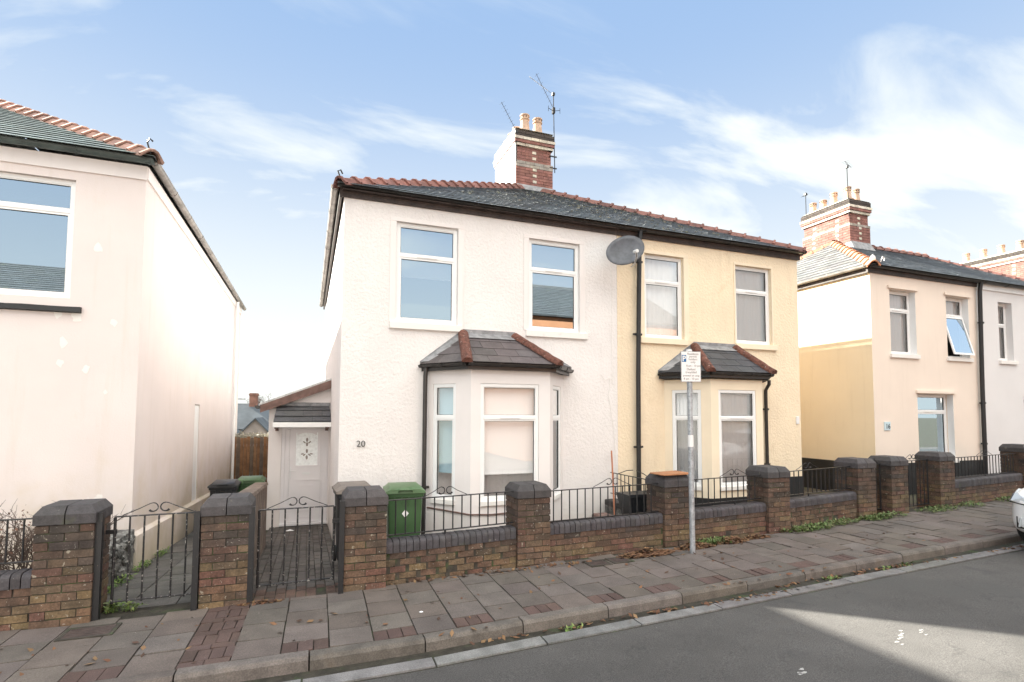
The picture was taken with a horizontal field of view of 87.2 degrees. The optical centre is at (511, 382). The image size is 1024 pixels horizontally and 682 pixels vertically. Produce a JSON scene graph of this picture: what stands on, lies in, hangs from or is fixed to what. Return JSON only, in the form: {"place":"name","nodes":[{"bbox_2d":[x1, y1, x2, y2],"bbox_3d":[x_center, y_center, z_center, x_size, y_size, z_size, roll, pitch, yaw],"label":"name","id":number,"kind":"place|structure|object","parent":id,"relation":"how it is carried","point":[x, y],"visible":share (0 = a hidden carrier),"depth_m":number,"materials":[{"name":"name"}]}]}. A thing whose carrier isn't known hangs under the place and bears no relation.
{"place":"outdoors","nodes":[
{"label":"outdoors","id":0,"kind":"place"},
{"bbox_2d":[100,531,198,619],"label":"side path","id":1,"kind":"structure","parent":0,"point":[149,579],"depth_m":6.33,"materials":[{"name":"grey concrete"}]},
{"bbox_2d":[102,546,198,613],"bbox_3d":[-4.199,2.355,6.832,1.291,0.350,3.663,1,-3,-21],"label":"moss","id":2,"kind":"object","parent":1,"relation":"on","point":[107,608],"visible":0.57,"depth_m":5.23,"materials":[{"name":"green plant"}]},
{"bbox_2d":[207,479,240,495],"bbox_3d":[-5.334,2.318,9.960,0.488,1.005,0.653,1,-3,-21],"label":"wheelie bin","id":3,"kind":"object","parent":1,"relation":"on","point":[224,486],"visible":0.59,"depth_m":9.75,"materials":[{"name":"black plastic"}]},
{"bbox_2d":[238,475,266,491],"bbox_3d":[-5.190,2.368,10.654,0.530,1.005,0.653,1,-3,-21],"label":"wheelie bin","id":4,"kind":"object","parent":1,"relation":"on","point":[247,481],"visible":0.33,"depth_m":10.44,"materials":[{"name":"green plastic"}]},
{"bbox_2d":[253,524,337,601],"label":"paved path","id":5,"kind":"structure","parent":0,"point":[277,561],"depth_m":7.11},
{"bbox_2d":[331,481,370,560],"bbox_3d":[-2.010,1.773,6.795,0.477,1.005,0.653,2,-4,-24],"label":"wheelie bin","id":6,"kind":"object","parent":5,"relation":"on","point":[338,488],"visible":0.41,"depth_m":6.71,"materials":[{"name":"beige plastic"}]},
{"bbox_2d":[0,498,1016,681],"bbox_3d":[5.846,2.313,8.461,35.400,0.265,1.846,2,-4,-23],"label":"pavement","id":7,"kind":"structure","parent":0,"point":[574,585],"depth_m":5.35,"materials":[{"name":"grey concrete"}]},
{"bbox_2d":[54,622,121,641],"bbox_3d":[-3.639,2.151,4.629,0.400,0.026,0.280,1,-3,-21],"label":"utility cover","id":8,"kind":"object","parent":7,"relation":"on","point":[85,632],"visible":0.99,"depth_m":4.61,"materials":[{"name":"metal"}]},
{"bbox_2d":[0,532,1023,675],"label":"dead leaves","id":9,"kind":"object","parent":7,"relation":"on","point":[647,552],"visible":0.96,"depth_m":6.66,"materials":[{"name":"plant"}]},
{"bbox_2d":[583,559,612,567],"bbox_3d":[1.080,2.275,6.762,0.300,0.026,0.240,1,-3,-21],"label":"utility cover","id":10,"kind":"object","parent":7,"relation":"on","point":[597,563],"visible":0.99,"depth_m":6.73,"materials":[{"name":"metal"}]},
{"bbox_2d":[605,557,634,563],"bbox_3d":[1.382,2.280,6.897,0.300,0.026,0.240,1,-3,-21],"label":"utility cover","id":11,"kind":"object","parent":7,"relation":"on","point":[615,560],"visible":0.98,"depth_m":6.86,"materials":[{"name":"metal"}]},
{"bbox_2d":[681,349,700,553],"bbox_3d":[2.421,0.940,7.283,0.285,2.795,0.091,1,-3,-9],"label":"parking sign","id":12,"kind":"object","parent":7,"relation":"on","point":[690,366],"visible":1,"depth_m":7.29,"materials":[{"name":"white metal"}]},
{"bbox_2d":[688,496,1011,543],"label":"weeds","id":13,"kind":"object","parent":7,"relation":"on","point":[826,524],"visible":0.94,"depth_m":9.13,"materials":[{"name":"green plant"}]},
{"bbox_2d":[0,0,1023,402],"label":"sky","id":14,"kind":"structure","parent":0,"point":[722,114],"materials":[{"name":"blue"}]},
{"bbox_2d":[266,455,917,670],"bbox_3d":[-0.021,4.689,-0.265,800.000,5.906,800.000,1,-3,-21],"label":"ground","id":15,"kind":"structure","parent":0,"point":[911,496],"depth_m":10.74,"materials":[{"name":"grey concrete"}]},
{"bbox_2d":[0,498,112,630],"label":"garden wall","id":16,"kind":"structure","parent":15,"relation":"on","point":[52,586],"depth_m":4.79,"materials":[{"name":"brick"}]},
{"bbox_2d":[0,518,33,564],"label":"railing","id":17,"kind":"object","parent":16,"relation":"on","point":[6,540],"visible":0.84,"depth_m":4.79,"materials":[{"name":"black metal"}]},
{"bbox_2d":[91,511,104,620],"bbox_3d":[-3.802,1.689,4.935,0.052,0.990,0.060,1,-3,-21],"label":"gate post","id":18,"kind":"object","parent":16,"relation":"attached to","point":[97,569],"visible":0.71,"depth_m":4.91,"materials":[{"name":"black metal"}]},
{"bbox_2d":[0,500,133,569],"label":"dead bush","id":19,"kind":"object","parent":15,"relation":"on","point":[27,543],"visible":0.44,"depth_m":5.38,"materials":[{"name":"plant"}]},
{"bbox_2d":[107,529,134,585],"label":"rubble wall","id":20,"kind":"structure","parent":15,"relation":"on","point":[121,554],"depth_m":6.51,"materials":[{"name":"grey stone"}]},
{"bbox_2d":[0,99,246,570],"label":"end house","id":21,"kind":"structure","parent":15,"relation":"on","point":[122,306],"depth_m":7.12,"materials":[{"name":"paint"}]},
{"bbox_2d":[0,172,75,297],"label":"window","id":22,"kind":"structure","parent":21,"relation":"in","point":[37,213],"depth_m":6.94,"materials":[{"name":"plastic"}]},
{"bbox_2d":[191,405,198,500],"bbox_3d":[-6.536,1.630,11.018,0.053,2.330,0.490,1,-3,-21],"label":"side door","id":23,"kind":"structure","parent":21,"relation":"in","point":[194,472],"depth_m":11.10,"materials":[{"name":"plastic"}]},
{"bbox_2d":[198,492,255,608],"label":"gate pier","id":24,"kind":"structure","parent":15,"relation":"on","point":[224,549],"depth_m":5.28,"materials":[{"name":"brick"}]},
{"bbox_2d":[105,502,200,604],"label":"garden gate","id":25,"kind":"structure","parent":24,"relation":"attached to","point":[114,530],"depth_m":5.21,"materials":[{"name":"metal"}]},
{"bbox_2d":[190,510,200,610],"bbox_3d":[-3.056,1.722,5.194,0.052,0.960,0.060,1,-3,-21],"label":"gate post","id":26,"kind":"object","parent":24,"relation":"attached to","point":[195,562],"visible":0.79,"depth_m":5.17,"materials":[{"name":"black metal"}]},
{"bbox_2d":[246,506,255,602],"bbox_3d":[-2.614,1.730,5.383,0.052,0.970,0.060,1,-3,-21],"label":"gate post","id":27,"kind":"object","parent":24,"relation":"attached to","point":[250,567],"visible":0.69,"depth_m":5.36,"materials":[{"name":"black metal"}]},
{"bbox_2d":[234,431,268,481],"bbox_3d":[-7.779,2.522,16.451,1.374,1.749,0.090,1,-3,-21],"label":"wooden fence","id":28,"kind":"object","parent":15,"relation":"on","point":[258,445],"visible":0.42,"depth_m":16.36,"materials":[{"name":"brown wood"}]},
{"bbox_2d":[238,482,267,568],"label":"boundary wall","id":29,"kind":"structure","parent":15,"relation":"on","point":[258,490],"depth_m":7.68,"materials":[{"name":"beige paint"}]},
{"bbox_2d":[237,393,268,430],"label":"distant house","id":30,"kind":"structure","parent":15,"relation":"on","point":[247,413],"depth_m":56.05,"materials":[{"name":"tile"}]},
{"bbox_2d":[238,417,268,436],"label":"distant house","id":31,"kind":"structure","parent":15,"relation":"on","point":[258,425],"depth_m":45.20,"materials":[{"name":"paint"}]},
{"bbox_2d":[247,394,270,403],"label":"bare tree","id":32,"kind":"object","parent":15,"relation":"on","point":[259,401],"visible":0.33,"depth_m":61.77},
{"bbox_2d":[383,482,425,537],"bbox_3d":[-1.476,1.879,7.290,0.519,1.005,0.653,1,-3,-17],"label":"wheelie bin","id":33,"kind":"object","parent":15,"relation":"on","point":[399,490],"visible":0.61,"depth_m":7.05,"materials":[{"name":"green plastic"}]},
{"bbox_2d":[255,113,643,544],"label":"semi detached house","id":34,"kind":"structure","parent":15,"relation":"on","point":[470,337],"depth_m":8.75,"materials":[{"name":"paint"}]},
{"bbox_2d":[288,429,320,522],"bbox_3d":[-4.264,1.901,11.050,0.596,1.893,0.098,1,-3,-21],"label":"front door","id":35,"kind":"structure","parent":34,"relation":"in","point":[305,444],"depth_m":11.06,"materials":[{"name":"plastic"}]},
{"bbox_2d":[389,216,463,331],"bbox_3d":[-1.358,-1.709,8.602,1.194,1.760,0.145,1,-3,-21],"label":"window","id":36,"kind":"structure","parent":34,"relation":"in","point":[423,259],"depth_m":8.62,"materials":[{"name":"plastic"}]},
{"bbox_2d":[425,369,562,533],"bbox_3d":[-0.111,1.176,8.520,2.380,2.710,0.685,1,-3,-21],"label":"bay window","id":37,"kind":"structure","parent":34,"relation":"in","point":[489,422],"depth_m":8.34,"materials":[{"name":"plastic"}]},
{"bbox_2d":[501,102,517,160],"bbox_3d":[-0.050,-6.083,13.014,0.520,1.314,0.180,2,-4,-34],"label":"tv aerial","id":38,"kind":"object","parent":34,"relation":"attached to","point":[515,131],"visible":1,"depth_m":13.14,"materials":[{"name":"black metal"}]},
{"bbox_2d":[529,74,559,172],"bbox_3d":[0.707,-6.508,13.328,1.130,2.404,0.316,3,-5,-44],"label":"tv aerial","id":39,"kind":"object","parent":34,"relation":"attached to","point":[553,113],"visible":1,"depth_m":13.56,"materials":[{"name":"black metal"}]},
{"bbox_2d":[523,234,587,339],"bbox_3d":[0.752,-1.655,9.398,1.213,1.760,0.145,1,-3,-21],"label":"window","id":40,"kind":"structure","parent":34,"relation":"in","point":[550,301],"depth_m":9.42,"materials":[{"name":"plastic"}]},
{"bbox_2d":[90,531,1022,681],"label":"kerb","id":41,"kind":"structure","parent":15,"relation":"on","point":[248,669],"depth_m":4.91,"materials":[{"name":"grey concrete"}]},
{"bbox_2d":[342,457,876,591],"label":"garden wall","id":42,"kind":"structure","parent":15,"relation":"on","point":[375,557],"depth_m":6.99,"materials":[{"name":"brick"}]},
{"bbox_2d":[256,496,338,587],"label":"garden gate","id":43,"kind":"structure","parent":42,"relation":"attached to","point":[334,520],"depth_m":5.73,"materials":[{"name":"metal"}]},
{"bbox_2d":[338,501,344,593],"bbox_3d":[-1.808,1.746,5.697,0.052,0.980,0.060,1,-3,-21],"label":"gate post","id":44,"kind":"object","parent":42,"relation":"attached to","point":[341,546],"visible":0.91,"depth_m":5.67,"materials":[{"name":"black metal"}]},
{"bbox_2d":[387,486,512,535],"bbox_3d":[-0.708,1.541,6.436,1.624,0.612,0.034,2,-4,-27],"label":"railing","id":45,"kind":"object","parent":42,"relation":"on","point":[452,528],"visible":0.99,"depth_m":6.42,"materials":[{"name":"black metal"}]},
{"bbox_2d":[550,478,658,521],"bbox_3d":[1.258,1.612,7.328,1.782,0.618,0.034,2,-3,-22],"label":"railing","id":46,"kind":"object","parent":42,"relation":"on","point":[608,515],"visible":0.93,"depth_m":7.35,"materials":[{"name":"black metal"}]},
{"bbox_2d":[650,470,687,475],"bbox_3d":[2.270,1.298,7.726,0.480,0.026,0.360,1,-3,-21],"label":"roof tile","id":47,"kind":"object","parent":42,"relation":"on","point":[667,473],"visible":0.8,"depth_m":7.64,"materials":[{"name":"orange ceramic"}]},
{"bbox_2d":[694,469,760,504],"bbox_3d":[3.209,1.612,8.162,1.544,0.589,0.034,2,-4,-24],"label":"railing","id":48,"kind":"object","parent":42,"relation":"on","point":[732,500],"visible":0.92,"depth_m":8.20,"materials":[{"name":"black metal"}]},
{"bbox_2d":[789,462,850,495],"bbox_3d":[5.155,1.646,9.096,1.854,0.604,0.034,2,-4,-27],"label":"railing","id":49,"kind":"object","parent":42,"relation":"on","point":[808,492],"visible":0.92,"depth_m":9.09,"materials":[{"name":"black metal"}]},
{"bbox_2d":[611,450,614,514],"bbox_3d":[1.685,1.836,8.817,0.101,1.357,1.334,0,-3,10],"label":"broom handle","id":50,"kind":"object","parent":15,"relation":"on","point":[612,482],"visible":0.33,"depth_m":8.99,"materials":[{"name":"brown wood"}]},
{"bbox_2d":[605,470,646,514],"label":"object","id":51,"kind":"structure","parent":15,"relation":"on","point":[611,510],"depth_m":9.12,"materials":[{"name":"paint"}]},
{"bbox_2d":[616,491,647,513],"bbox_3d":[2.087,1.892,8.426,0.800,0.390,0.459,1,-3,-21],"label":"planter","id":52,"kind":"object","parent":15,"relation":"on","point":[632,501],"visible":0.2,"depth_m":8.24,"materials":[{"name":"black plastic"}]},
{"bbox_2d":[536,189,806,506],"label":"semi detached house","id":53,"kind":"structure","parent":15,"relation":"on","point":[724,302],"depth_m":10.27,"materials":[{"name":"paint"}]},
{"bbox_2d":[606,235,644,266],"bbox_3d":[2.052,-2.282,9.442,0.548,0.581,0.857,-2,-4,30],"label":"satellite dish","id":54,"kind":"object","parent":53,"relation":"attached to","point":[625,250],"visible":1,"depth_m":9.32,"materials":[{"name":"grey metal"}]},
{"bbox_2d":[641,250,688,345],"bbox_3d":[2.860,-1.599,10.234,1.110,1.760,0.232,1,-3,-21],"label":"window","id":55,"kind":"structure","parent":53,"relation":"in","point":[661,307],"depth_m":10.32,"materials":[{"name":"plastic"}]},
{"bbox_2d":[664,379,763,506],"bbox_3d":[4.030,1.298,10.090,2.305,2.680,0.702,1,-3,-21],"label":"bay window","id":56,"kind":"structure","parent":53,"relation":"in","point":[727,427],"depth_m":9.89,"materials":[{"name":"plastic"}]},
{"bbox_2d":[733,262,777,350],"bbox_3d":[4.927,-1.540,11.014,1.080,1.750,0.232,1,-3,-21],"label":"window","id":57,"kind":"structure","parent":53,"relation":"in","point":[751,292],"depth_m":11.10,"materials":[{"name":"plastic"}]},
{"bbox_2d":[869,455,908,514],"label":"gate pier","id":58,"kind":"structure","parent":15,"relation":"on","point":[894,486],"depth_m":9.84,"materials":[{"name":"brick"}]},
{"bbox_2d":[872,458,881,509],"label":"garden gate","id":59,"kind":"structure","parent":58,"relation":"attached to","point":[880,508],"depth_m":9.90,"materials":[{"name":"black metal"}]},
{"bbox_2d":[906,454,928,506],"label":"garden gate","id":60,"kind":"structure","parent":58,"relation":"attached to","point":[917,504],"depth_m":10.39,"materials":[{"name":"black metal"}]},
{"bbox_2d":[797,186,987,494],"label":"semi detached house","id":61,"kind":"structure","parent":15,"relation":"on","point":[884,369],"depth_m":12.98,"materials":[{"name":"paint"}]},
{"bbox_2d":[842,160,848,216],"bbox_3d":[9.536,-5.471,15.249,0.474,1.526,0.180,3,-4,-44],"label":"tv aerial","id":62,"kind":"object","parent":61,"relation":"attached to","point":[846,166],"visible":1,"depth_m":15.26,"materials":[{"name":"black metal"}]},
{"bbox_2d":[889,291,920,358],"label":"window","id":63,"kind":"structure","parent":61,"relation":"in","point":[899,316],"depth_m":12.79,"materials":[{"name":"plastic"}]},
{"bbox_2d":[917,394,957,462],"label":"window","id":64,"kind":"structure","parent":61,"relation":"in","point":[932,419],"depth_m":12.99,"materials":[{"name":"plastic"}]},
{"bbox_2d":[904,298,974,361],"bbox_3d":[10.806,-1.320,13.675,0.980,1.650,1.230,1,-3,-21],"label":"window","id":65,"kind":"structure","parent":61,"relation":"in","point":[958,341],"depth_m":13.28,"materials":[{"name":"plastic"}]},
{"bbox_2d":[876,246,1023,474],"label":"semi detached house","id":66,"kind":"structure","parent":15,"relation":"on","point":[1003,330],"depth_m":13.85,"materials":[{"name":"paint"}]},
{"bbox_2d":[957,304,1018,364],"bbox_3d":[12.613,-1.281,14.400,0.750,1.670,1.150,1,-3,-21],"label":"window","id":67,"kind":"structure","parent":66,"relation":"in","point":[1003,360],"depth_m":14.13,"materials":[{"name":"plastic"}]},
{"bbox_2d":[1000,310,1002,357],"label":"window","id":68,"kind":"structure","parent":66,"relation":"in","point":[1000,310],"depth_m":15.17,"materials":[{"name":"plastic"}]},
{"bbox_2d":[915,444,1023,507],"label":"garden wall","id":69,"kind":"structure","parent":15,"relation":"on","point":[946,486],"depth_m":10.74,"materials":[{"name":"brick"}]},
{"bbox_2d":[954,450,1016,477],"bbox_3d":[9.835,1.712,11.238,2.677,0.613,0.034,2,-4,-24],"label":"railing","id":70,"kind":"object","parent":69,"relation":"on","point":[984,474],"visible":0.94,"depth_m":11.27,"materials":[{"name":"black metal"}]},
{"bbox_2d":[960,240,1023,307],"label":"semi detached house","id":71,"kind":"structure","parent":15,"relation":"on","point":[1011,263],"depth_m":20.96,"materials":[{"name":"brick"}]},
{"bbox_2d":[594,512,610,516],"bbox_3d":[1.335,2.171,7.934,0.240,0.470,0.200,1,-3,-21],"label":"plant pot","id":72,"kind":"object","parent":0,"point":[598,514],"visible":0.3,"depth_m":7.90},
{"bbox_2d":[360,550,1023,681],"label":"road","id":73,"kind":"structure","parent":0,"point":[967,617],"depth_m":4.63,"materials":[{"name":"grey asphalt"}]},
{"bbox_2d":[242,541,1023,681],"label":"road edge dirt","id":74,"kind":"structure","parent":73,"relation":"on","point":[353,667],"depth_m":4.95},
{"bbox_2d":[561,561,912,631],"bbox_3d":[2.824,2.313,5.987,5.201,0.124,0.152,2,-4,-23],"label":"moss","id":75,"kind":"object","parent":74,"relation":"on","point":[572,625],"visible":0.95,"depth_m":6.37,"materials":[{"name":"green plant"}]},
{"bbox_2d":[285,544,1023,681],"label":"road channel","id":76,"kind":"object","parent":73,"relation":"on","point":[409,666],"visible":0.56,"depth_m":5.01,"materials":[{"name":"grey concrete"}]},
{"bbox_2d":[1009,488,1023,540],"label":"parked car","id":77,"kind":"object","parent":73,"relation":"on","point":[1017,498],"visible":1,"depth_m":7.60,"materials":[{"name":"paint"}]}
]}

